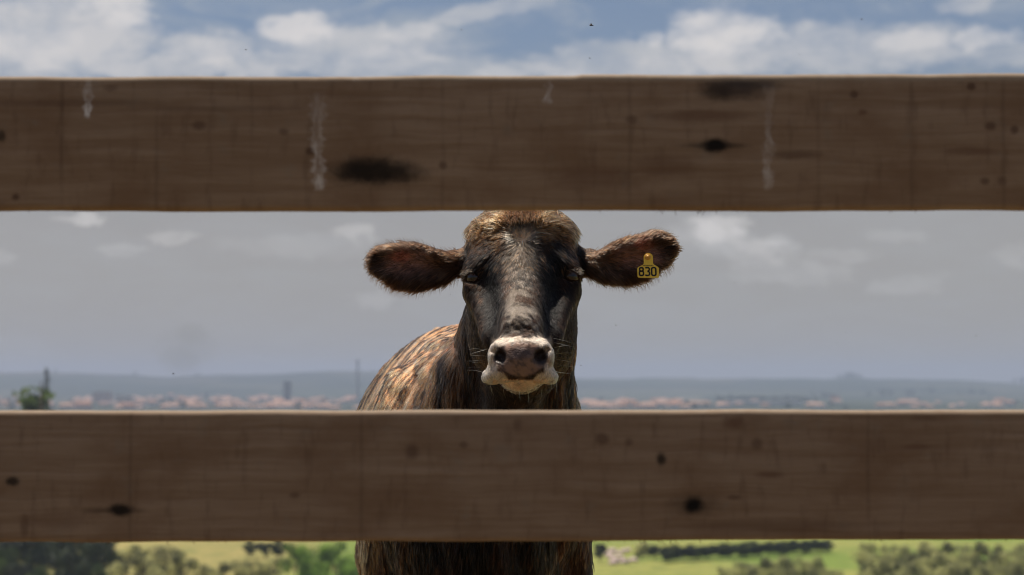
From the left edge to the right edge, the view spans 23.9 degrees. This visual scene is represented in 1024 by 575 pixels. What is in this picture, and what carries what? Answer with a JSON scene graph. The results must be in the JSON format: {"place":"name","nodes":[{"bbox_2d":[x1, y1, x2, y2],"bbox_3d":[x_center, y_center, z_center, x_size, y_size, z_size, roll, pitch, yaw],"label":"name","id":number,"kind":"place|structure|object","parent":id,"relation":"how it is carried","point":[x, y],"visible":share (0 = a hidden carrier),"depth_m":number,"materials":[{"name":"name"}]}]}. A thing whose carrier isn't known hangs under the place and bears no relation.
{"place":"outdoors","nodes":[
{"label":"outdoors","id":0,"kind":"place"},
{"bbox_2d":[0,371,1023,574],"bbox_3d":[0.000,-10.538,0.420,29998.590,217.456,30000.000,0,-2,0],"label":"ground","id":1,"kind":"structure","parent":0,"point":[338,385],"depth_m":7603.14,"materials":[{"name":"green plant"}]},
{"bbox_2d":[0,546,19,574],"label":"broadleaf tree","id":2,"kind":"object","parent":1,"relation":"on","point":[5,554],"visible":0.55,"depth_m":484.84,"materials":[{"name":"green plant"}]},
{"bbox_2d":[0,542,35,569],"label":"broadleaf tree","id":3,"kind":"object","parent":1,"relation":"on","point":[3,545],"visible":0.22,"depth_m":505.83,"materials":[{"name":"green plant"}]},
{"bbox_2d":[1,561,42,574],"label":"broadleaf tree","id":4,"kind":"object","parent":1,"relation":"on","point":[19,568],"visible":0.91,"depth_m":461.05,"materials":[{"name":"green plant"}]},
{"bbox_2d":[8,542,59,574],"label":"broadleaf tree","id":5,"kind":"object","parent":1,"relation":"on","point":[36,557],"visible":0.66,"depth_m":499.64,"materials":[{"name":"green plant"}]},
{"bbox_2d":[12,381,55,410],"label":"broadleaf tree","id":6,"kind":"object","parent":1,"relation":"on","point":[31,402],"visible":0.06,"depth_m":636.49,"materials":[{"name":"green plant"}]},
{"bbox_2d":[26,565,51,574],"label":"broadleaf tree","id":7,"kind":"object","parent":1,"relation":"on","point":[38,571],"visible":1,"depth_m":454.82,"materials":[{"name":"green plant"}]},
{"bbox_2d":[42,368,52,409],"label":"conifer tree","id":8,"kind":"object","parent":1,"relation":"on","point":[47,378],"visible":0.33,"depth_m":2397.38,"materials":[{"name":"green plant"}]},
{"bbox_2d":[28,542,85,573],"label":"broadleaf tree","id":9,"kind":"object","parent":1,"relation":"on","point":[65,545],"visible":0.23,"depth_m":506.83,"materials":[{"name":"green plant"}]},
{"bbox_2d":[58,403,73,409],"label":"house","id":10,"kind":"structure","parent":1,"relation":"on","point":[65,406],"depth_m":4131.36,"materials":[{"name":"orange tile"}]},
{"bbox_2d":[50,552,93,574],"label":"broadleaf tree","id":11,"kind":"object","parent":1,"relation":"on","point":[82,568],"visible":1,"depth_m":467.24,"materials":[{"name":"green plant"}]},
{"bbox_2d":[44,542,118,574],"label":"broadleaf tree","id":12,"kind":"object","parent":1,"relation":"on","point":[101,549],"visible":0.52,"depth_m":491.42,"materials":[{"name":"green plant"}]},
{"bbox_2d":[74,402,91,409],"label":"house","id":13,"kind":"structure","parent":1,"relation":"on","point":[82,405],"depth_m":4098.16,"materials":[{"name":"brown tile"}]},
{"bbox_2d":[90,563,107,574],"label":"broadleaf tree","id":14,"kind":"object","parent":1,"relation":"on","point":[98,567],"visible":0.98,"depth_m":471.33,"materials":[{"name":"green plant"}]},
{"bbox_2d":[93,392,111,402],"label":"apartment building","id":15,"kind":"structure","parent":1,"relation":"on","point":[98,397],"depth_m":5585.40,"materials":[{"name":"grey concrete"}]},
{"bbox_2d":[85,542,124,574],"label":"broadleaf tree","id":16,"kind":"object","parent":1,"relation":"on","point":[121,560],"visible":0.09,"depth_m":505.57,"materials":[{"name":"green plant"}]},
{"bbox_2d":[98,561,130,574],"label":"broadleaf tree","id":17,"kind":"object","parent":1,"relation":"on","point":[120,570],"visible":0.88,"depth_m":478.67,"materials":[{"name":"green plant"}]},
{"bbox_2d":[117,396,132,402],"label":"apartment building","id":18,"kind":"structure","parent":1,"relation":"on","point":[120,399],"depth_m":5436.37,"materials":[{"name":"grey concrete"}]},
{"bbox_2d":[118,402,134,409],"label":"house","id":19,"kind":"structure","parent":1,"relation":"on","point":[128,405],"depth_m":4003.36,"materials":[{"name":"brown tile"}]},
{"bbox_2d":[116,544,142,574],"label":"broadleaf tree","id":20,"kind":"object","parent":1,"relation":"on","point":[126,555],"visible":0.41,"depth_m":539.92,"materials":[{"name":"green plant"}]},
{"bbox_2d":[131,544,150,562],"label":"broadleaf tree","id":21,"kind":"object","parent":1,"relation":"on","point":[146,553],"visible":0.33,"depth_m":569.15,"materials":[{"name":"green plant"}]},
{"bbox_2d":[129,551,162,574],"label":"broadleaf tree","id":22,"kind":"object","parent":1,"relation":"on","point":[138,560],"visible":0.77,"depth_m":511.44,"materials":[{"name":"green plant"}]},
{"bbox_2d":[147,399,158,406],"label":"house","id":23,"kind":"structure","parent":1,"relation":"on","point":[152,403],"depth_m":4598.18,"materials":[{"name":"grey tile"}]},
{"bbox_2d":[147,565,167,574],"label":"broadleaf tree","id":24,"kind":"object","parent":1,"relation":"on","point":[153,571],"visible":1,"depth_m":476.34,"materials":[{"name":"green plant"}]},
{"bbox_2d":[139,544,186,574],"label":"broadleaf tree","id":25,"kind":"object","parent":1,"relation":"on","point":[164,556],"visible":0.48,"depth_m":517.59,"materials":[{"name":"green plant"}]},
{"bbox_2d":[167,403,178,409],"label":"house","id":26,"kind":"structure","parent":1,"relation":"on","point":[172,406],"depth_m":4083.02,"materials":[{"name":"orange tile"}]},
{"bbox_2d":[166,547,199,574],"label":"broadleaf tree","id":27,"kind":"object","parent":1,"relation":"on","point":[179,563],"visible":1,"depth_m":509.42,"materials":[{"name":"green plant"}]},
{"bbox_2d":[186,403,201,409],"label":"house","id":28,"kind":"structure","parent":1,"relation":"on","point":[193,406],"depth_m":4018.28,"materials":[{"name":"orange tile"}]},
{"bbox_2d":[193,564,215,574],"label":"broadleaf tree","id":29,"kind":"object","parent":1,"relation":"on","point":[200,571],"visible":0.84,"depth_m":512.25,"materials":[{"name":"green plant"}]},
{"bbox_2d":[203,561,234,574],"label":"broadleaf tree","id":30,"kind":"object","parent":1,"relation":"on","point":[224,568],"visible":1,"depth_m":508.94,"materials":[{"name":"green plant"}]},
{"bbox_2d":[219,403,235,409],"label":"house","id":31,"kind":"structure","parent":1,"relation":"on","point":[227,406],"depth_m":4019.84,"materials":[{"name":"orange tile"}]},
{"bbox_2d":[231,560,250,574],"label":"broadleaf tree","id":32,"kind":"object","parent":1,"relation":"on","point":[245,569],"visible":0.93,"depth_m":518.12,"materials":[{"name":"green plant"}]},
{"bbox_2d":[242,541,257,556],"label":"broadleaf tree","id":33,"kind":"object","parent":1,"relation":"on","point":[246,547],"visible":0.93,"depth_m":606.31,"materials":[{"name":"green plant"}]},
{"bbox_2d":[239,559,268,574],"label":"broadleaf tree","id":34,"kind":"object","parent":1,"relation":"on","point":[260,571],"visible":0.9,"depth_m":521.73,"materials":[{"name":"green plant"}]},
{"bbox_2d":[252,542,274,558],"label":"broadleaf tree","id":35,"kind":"object","parent":1,"relation":"on","point":[262,547],"visible":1,"depth_m":599.71,"materials":[{"name":"green plant"}]},
{"bbox_2d":[258,558,282,574],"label":"broadleaf tree","id":36,"kind":"object","parent":1,"relation":"on","point":[269,570],"visible":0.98,"depth_m":524.94,"materials":[{"name":"green plant"}]},
{"bbox_2d":[270,542,286,557],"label":"broadleaf tree","id":37,"kind":"object","parent":1,"relation":"on","point":[277,550],"visible":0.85,"depth_m":599.86,"materials":[{"name":"green plant"}]},
{"bbox_2d":[284,381,290,400],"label":"apartment building","id":38,"kind":"structure","parent":1,"relation":"on","point":[287,390],"depth_m":4988.49,"materials":[{"name":"grey concrete"}]},
{"bbox_2d":[276,542,313,574],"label":"broadleaf tree","id":39,"kind":"object","parent":1,"relation":"on","point":[289,565],"visible":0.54,"depth_m":510.48,"materials":[{"name":"green plant"}]},
{"bbox_2d":[294,545,322,574],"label":"broadleaf tree","id":40,"kind":"object","parent":1,"relation":"on","point":[304,568],"visible":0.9,"depth_m":499.82,"materials":[{"name":"green plant"}]},
{"bbox_2d":[314,561,331,574],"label":"broadleaf tree","id":41,"kind":"object","parent":1,"relation":"on","point":[322,572],"visible":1,"depth_m":469.49,"materials":[{"name":"green plant"}]},
{"bbox_2d":[317,404,330,409],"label":"house","id":42,"kind":"structure","parent":1,"relation":"on","point":[322,406],"depth_m":4094.23,"materials":[{"name":"grey tile"}]},
{"bbox_2d":[312,541,347,574],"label":"broadleaf tree","id":43,"kind":"object","parent":1,"relation":"on","point":[327,554],"visible":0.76,"depth_m":508.26,"materials":[{"name":"green plant"}]},
{"bbox_2d":[334,561,358,574],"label":"broadleaf tree","id":44,"kind":"object","parent":1,"relation":"on","point":[350,570],"visible":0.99,"depth_m":466.26,"materials":[{"name":"green plant"}]},
{"bbox_2d":[336,552,358,574],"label":"broadleaf tree","id":45,"kind":"object","parent":1,"relation":"on","point":[350,560],"visible":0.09,"depth_m":504.82,"materials":[{"name":"green plant"}]},
{"bbox_2d":[356,360,358,404],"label":"chimney mast","id":46,"kind":"object","parent":1,"relation":"on","point":[357,392],"visible":0.94,"depth_m":4994.38,"materials":[{"name":"grey concrete"}]},
{"bbox_2d":[0,73,1023,546],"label":"wooden fence","id":47,"kind":"object","parent":1,"relation":"on","point":[764,143],"visible":1,"depth_m":3.27,"materials":[{"name":"brown wood"}]},
{"bbox_2d":[354,211,682,574],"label":"cow","id":48,"kind":"object","parent":1,"relation":"on","point":[508,341],"visible":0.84,"depth_m":5.01},
{"bbox_2d":[586,403,601,409],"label":"house","id":49,"kind":"structure","parent":1,"relation":"on","point":[594,406],"depth_m":4021.41,"materials":[{"name":"grey tile"}]},
{"bbox_2d":[593,542,607,563],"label":"broadleaf tree","id":50,"kind":"object","parent":1,"relation":"on","point":[600,551],"visible":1,"depth_m":579.27,"materials":[{"name":"green plant"}]},
{"bbox_2d":[623,399,637,407],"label":"house","id":51,"kind":"structure","parent":1,"relation":"on","point":[629,402],"depth_m":4304.17,"materials":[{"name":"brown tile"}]},
{"bbox_2d":[633,542,649,558],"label":"broadleaf tree","id":52,"kind":"object","parent":1,"relation":"on","point":[641,550],"visible":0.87,"depth_m":596.66,"materials":[{"name":"green plant"}]},
{"bbox_2d":[639,403,656,409],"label":"house","id":53,"kind":"structure","parent":1,"relation":"on","point":[646,406],"depth_m":4045.70,"materials":[{"name":"white tile"}]},
{"bbox_2d":[646,544,662,557],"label":"broadleaf tree","id":54,"kind":"object","parent":1,"relation":"on","point":[653,549],"visible":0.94,"depth_m":590.37,"materials":[{"name":"green plant"}]},
{"bbox_2d":[657,546,675,562],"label":"broadleaf tree","id":55,"kind":"object","parent":1,"relation":"on","point":[664,554],"visible":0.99,"depth_m":580.27,"materials":[{"name":"green plant"}]},
{"bbox_2d":[663,544,683,561],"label":"broadleaf tree","id":56,"kind":"object","parent":1,"relation":"on","point":[673,546],"visible":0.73,"depth_m":585.00,"materials":[{"name":"green plant"}]},
{"bbox_2d":[670,548,689,561],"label":"broadleaf tree","id":57,"kind":"object","parent":1,"relation":"on","point":[679,553],"visible":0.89,"depth_m":584.98,"materials":[{"name":"green plant"}]},
{"bbox_2d":[677,546,695,560],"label":"broadleaf tree","id":58,"kind":"object","parent":1,"relation":"on","point":[688,549],"visible":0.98,"depth_m":585.67,"materials":[{"name":"green plant"}]},
{"bbox_2d":[693,546,709,560],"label":"broadleaf tree","id":59,"kind":"object","parent":1,"relation":"on","point":[703,550],"visible":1,"depth_m":586.97,"materials":[{"name":"green plant"}]},
{"bbox_2d":[707,544,724,558],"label":"broadleaf tree","id":60,"kind":"object","parent":1,"relation":"on","point":[718,549],"visible":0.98,"depth_m":592.93,"materials":[{"name":"green plant"}]},
{"bbox_2d":[714,543,730,558],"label":"broadleaf tree","id":61,"kind":"object","parent":1,"relation":"on","point":[722,554],"visible":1,"depth_m":593.43,"materials":[{"name":"green plant"}]},
{"bbox_2d":[722,543,737,558],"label":"broadleaf tree","id":62,"kind":"object","parent":1,"relation":"on","point":[732,549],"visible":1,"depth_m":593.05,"materials":[{"name":"green plant"}]},
{"bbox_2d":[726,560,748,574],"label":"broadleaf tree","id":63,"kind":"object","parent":1,"relation":"on","point":[735,571],"visible":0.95,"depth_m":510.15,"materials":[{"name":"green plant"}]},
{"bbox_2d":[735,542,752,558],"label":"broadleaf tree","id":64,"kind":"object","parent":1,"relation":"on","point":[743,552],"visible":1,"depth_m":594.21,"materials":[{"name":"green plant"}]},
{"bbox_2d":[744,568,758,574],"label":"broadleaf tree","id":65,"kind":"object","parent":1,"relation":"on","point":[751,572],"visible":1,"depth_m":479.94,"materials":[{"name":"green plant"}]},
{"bbox_2d":[746,540,762,556],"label":"broadleaf tree","id":66,"kind":"object","parent":1,"relation":"on","point":[752,543],"visible":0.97,"depth_m":598.30,"materials":[{"name":"green plant"}]},
{"bbox_2d":[739,556,773,574],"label":"broadleaf tree","id":67,"kind":"object","parent":1,"relation":"on","point":[764,567],"visible":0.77,"depth_m":507.09,"materials":[{"name":"green plant"}]},
{"bbox_2d":[751,543,772,557],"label":"broadleaf tree","id":68,"kind":"object","parent":1,"relation":"on","point":[760,550],"visible":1,"depth_m":596.76,"materials":[{"name":"green plant"}]},
{"bbox_2d":[724,401,801,405],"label":"warehouse","id":69,"kind":"structure","parent":1,"relation":"on","point":[782,403],"depth_m":4774.68,"materials":[{"name":"grey glass"}]},
{"bbox_2d":[766,555,790,574],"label":"broadleaf tree","id":70,"kind":"object","parent":1,"relation":"on","point":[778,563],"visible":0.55,"depth_m":513.63,"materials":[{"name":"green plant"}]},
{"bbox_2d":[772,540,792,555],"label":"broadleaf tree","id":71,"kind":"object","parent":1,"relation":"on","point":[783,550],"visible":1,"depth_m":601.63,"materials":[{"name":"green plant"}]},
{"bbox_2d":[773,568,801,574],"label":"broadleaf tree","id":72,"kind":"object","parent":1,"relation":"on","point":[790,572],"visible":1,"depth_m":478.84,"materials":[{"name":"green plant"}]},
{"bbox_2d":[781,556,812,574],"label":"broadleaf tree","id":73,"kind":"object","parent":1,"relation":"on","point":[800,565],"visible":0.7,"depth_m":510.74,"materials":[{"name":"green plant"}]},
{"bbox_2d":[794,540,813,554],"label":"broadleaf tree","id":74,"kind":"object","parent":1,"relation":"on","point":[804,548],"visible":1,"depth_m":606.50,"materials":[{"name":"green plant"}]},
{"bbox_2d":[800,556,825,574],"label":"broadleaf tree","id":75,"kind":"object","parent":1,"relation":"on","point":[820,564],"visible":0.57,"depth_m":513.49,"materials":[{"name":"green plant"}]},
{"bbox_2d":[805,567,830,574],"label":"broadleaf tree","id":76,"kind":"object","parent":1,"relation":"on","point":[817,573],"visible":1,"depth_m":476.13,"materials":[{"name":"green plant"}]},
{"bbox_2d":[814,403,825,408],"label":"house","id":77,"kind":"structure","parent":1,"relation":"on","point":[819,405],"depth_m":4185.18,"materials":[{"name":"white tile"}]},
{"bbox_2d":[811,540,831,553],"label":"broadleaf tree","id":78,"kind":"object","parent":1,"relation":"on","point":[820,545],"visible":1,"depth_m":611.01,"materials":[{"name":"green plant"}]},
{"bbox_2d":[850,542,878,566],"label":"broadleaf tree","id":79,"kind":"object","parent":1,"relation":"on","point":[861,558],"visible":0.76,"depth_m":555.23,"materials":[{"name":"green plant"}]},
{"bbox_2d":[858,552,883,574],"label":"broadleaf tree","id":80,"kind":"object","parent":1,"relation":"on","point":[871,560],"visible":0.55,"depth_m":513.46,"materials":[{"name":"green plant"}]},
{"bbox_2d":[877,544,899,568],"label":"broadleaf tree","id":81,"kind":"object","parent":1,"relation":"on","point":[885,549],"visible":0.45,"depth_m":553.54,"materials":[{"name":"green plant"}]},
{"bbox_2d":[870,560,911,574],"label":"broadleaf tree","id":82,"kind":"object","parent":1,"relation":"on","point":[878,569],"visible":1,"depth_m":470.68,"materials":[{"name":"green plant"}]},
{"bbox_2d":[883,554,906,574],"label":"broadleaf tree","id":83,"kind":"object","parent":1,"relation":"on","point":[888,558],"visible":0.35,"depth_m":513.50,"materials":[{"name":"green plant"}]},
{"bbox_2d":[890,544,910,563],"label":"broadleaf tree","id":84,"kind":"object","parent":1,"relation":"on","point":[904,550],"visible":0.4,"depth_m":547.59,"materials":[{"name":"green plant"}]},
{"bbox_2d":[893,562,918,574],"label":"broadleaf tree","id":85,"kind":"object","parent":1,"relation":"on","point":[912,569],"visible":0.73,"depth_m":478.40,"materials":[{"name":"green plant"}]},
{"bbox_2d":[891,551,921,571],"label":"broadleaf tree","id":86,"kind":"object","parent":1,"relation":"on","point":[913,557],"visible":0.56,"depth_m":506.66,"materials":[{"name":"green plant"}]},
{"bbox_2d":[906,399,918,405],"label":"house","id":87,"kind":"structure","parent":1,"relation":"on","point":[909,402],"depth_m":4645.13,"materials":[{"name":"white tile"}]},
{"bbox_2d":[916,540,937,566],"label":"broadleaf tree","id":88,"kind":"object","parent":1,"relation":"on","point":[922,550],"visible":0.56,"depth_m":552.05,"materials":[{"name":"green plant"}]},
{"bbox_2d":[915,552,945,573],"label":"broadleaf tree","id":89,"kind":"object","parent":1,"relation":"on","point":[938,563],"visible":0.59,"depth_m":504.86,"materials":[{"name":"green plant"}]},
{"bbox_2d":[914,566,946,574],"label":"broadleaf tree","id":90,"kind":"object","parent":1,"relation":"on","point":[923,571],"visible":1,"depth_m":470.54,"materials":[{"name":"green plant"}]},
{"bbox_2d":[928,540,955,568],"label":"broadleaf tree","id":91,"kind":"object","parent":1,"relation":"on","point":[947,547],"visible":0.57,"depth_m":552.17,"materials":[{"name":"green plant"}]},
{"bbox_2d":[934,562,963,574],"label":"broadleaf tree","id":92,"kind":"object","parent":1,"relation":"on","point":[952,570],"visible":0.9,"depth_m":478.48,"materials":[{"name":"green plant"}]},
{"bbox_2d":[933,552,964,574],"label":"broadleaf tree","id":93,"kind":"object","parent":1,"relation":"on","point":[955,560],"visible":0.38,"depth_m":510.23,"materials":[{"name":"green plant"}]},
{"bbox_2d":[949,544,971,565],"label":"broadleaf tree","id":94,"kind":"object","parent":1,"relation":"on","point":[958,553],"visible":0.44,"depth_m":557.47,"materials":[{"name":"green plant"}]},
{"bbox_2d":[948,553,984,574],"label":"broadleaf tree","id":95,"kind":"object","parent":1,"relation":"on","point":[967,561],"visible":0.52,"depth_m":506.45,"materials":[{"name":"green plant"}]},
{"bbox_2d":[958,565,984,574],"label":"broadleaf tree","id":96,"kind":"object","parent":1,"relation":"on","point":[966,571],"visible":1,"depth_m":477.72,"materials":[{"name":"green plant"}]},
{"bbox_2d":[961,540,990,565],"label":"broadleaf tree","id":97,"kind":"object","parent":1,"relation":"on","point":[981,549],"visible":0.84,"depth_m":551.15,"materials":[{"name":"green plant"}]},
{"bbox_2d":[974,567,994,574],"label":"broadleaf tree","id":98,"kind":"object","parent":1,"relation":"on","point":[985,569],"visible":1,"depth_m":476.64,"materials":[{"name":"green plant"}]},
{"bbox_2d":[979,402,992,407],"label":"house","id":99,"kind":"structure","parent":1,"relation":"on","point":[986,405],"depth_m":4323.21,"materials":[{"name":"white tile"}]},
{"bbox_2d":[971,551,1003,574],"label":"broadleaf tree","id":100,"kind":"object","parent":1,"relation":"on","point":[976,566],"visible":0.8,"depth_m":503.56,"materials":[{"name":"green plant"}]},
{"bbox_2d":[991,544,1014,562],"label":"broadleaf tree","id":101,"kind":"object","parent":1,"relation":"on","point":[997,548],"visible":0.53,"depth_m":557.81,"materials":[{"name":"green plant"}]},
{"bbox_2d":[992,551,1023,574],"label":"broadleaf tree","id":102,"kind":"object","parent":1,"relation":"on","point":[1012,562],"visible":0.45,"depth_m":504.18,"materials":[{"name":"green plant"}]},
{"bbox_2d":[1004,400,1014,406],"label":"house","id":103,"kind":"structure","parent":1,"relation":"on","point":[1009,403],"depth_m":4557.04,"materials":[{"name":"grey tile"}]},
{"bbox_2d":[1005,563,1023,574],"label":"broadleaf tree","id":104,"kind":"object","parent":1,"relation":"on","point":[1017,569],"visible":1,"depth_m":469.21,"materials":[{"name":"green plant"}]},
{"bbox_2d":[1011,543,1023,555],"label":"broadleaf tree","id":105,"kind":"object","parent":1,"relation":"on","point":[1019,548],"visible":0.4,"depth_m":551.06,"materials":[{"name":"green plant"}]},
{"bbox_2d":[0,0,1023,383],"label":"sky","id":106,"kind":"structure","parent":0,"point":[939,294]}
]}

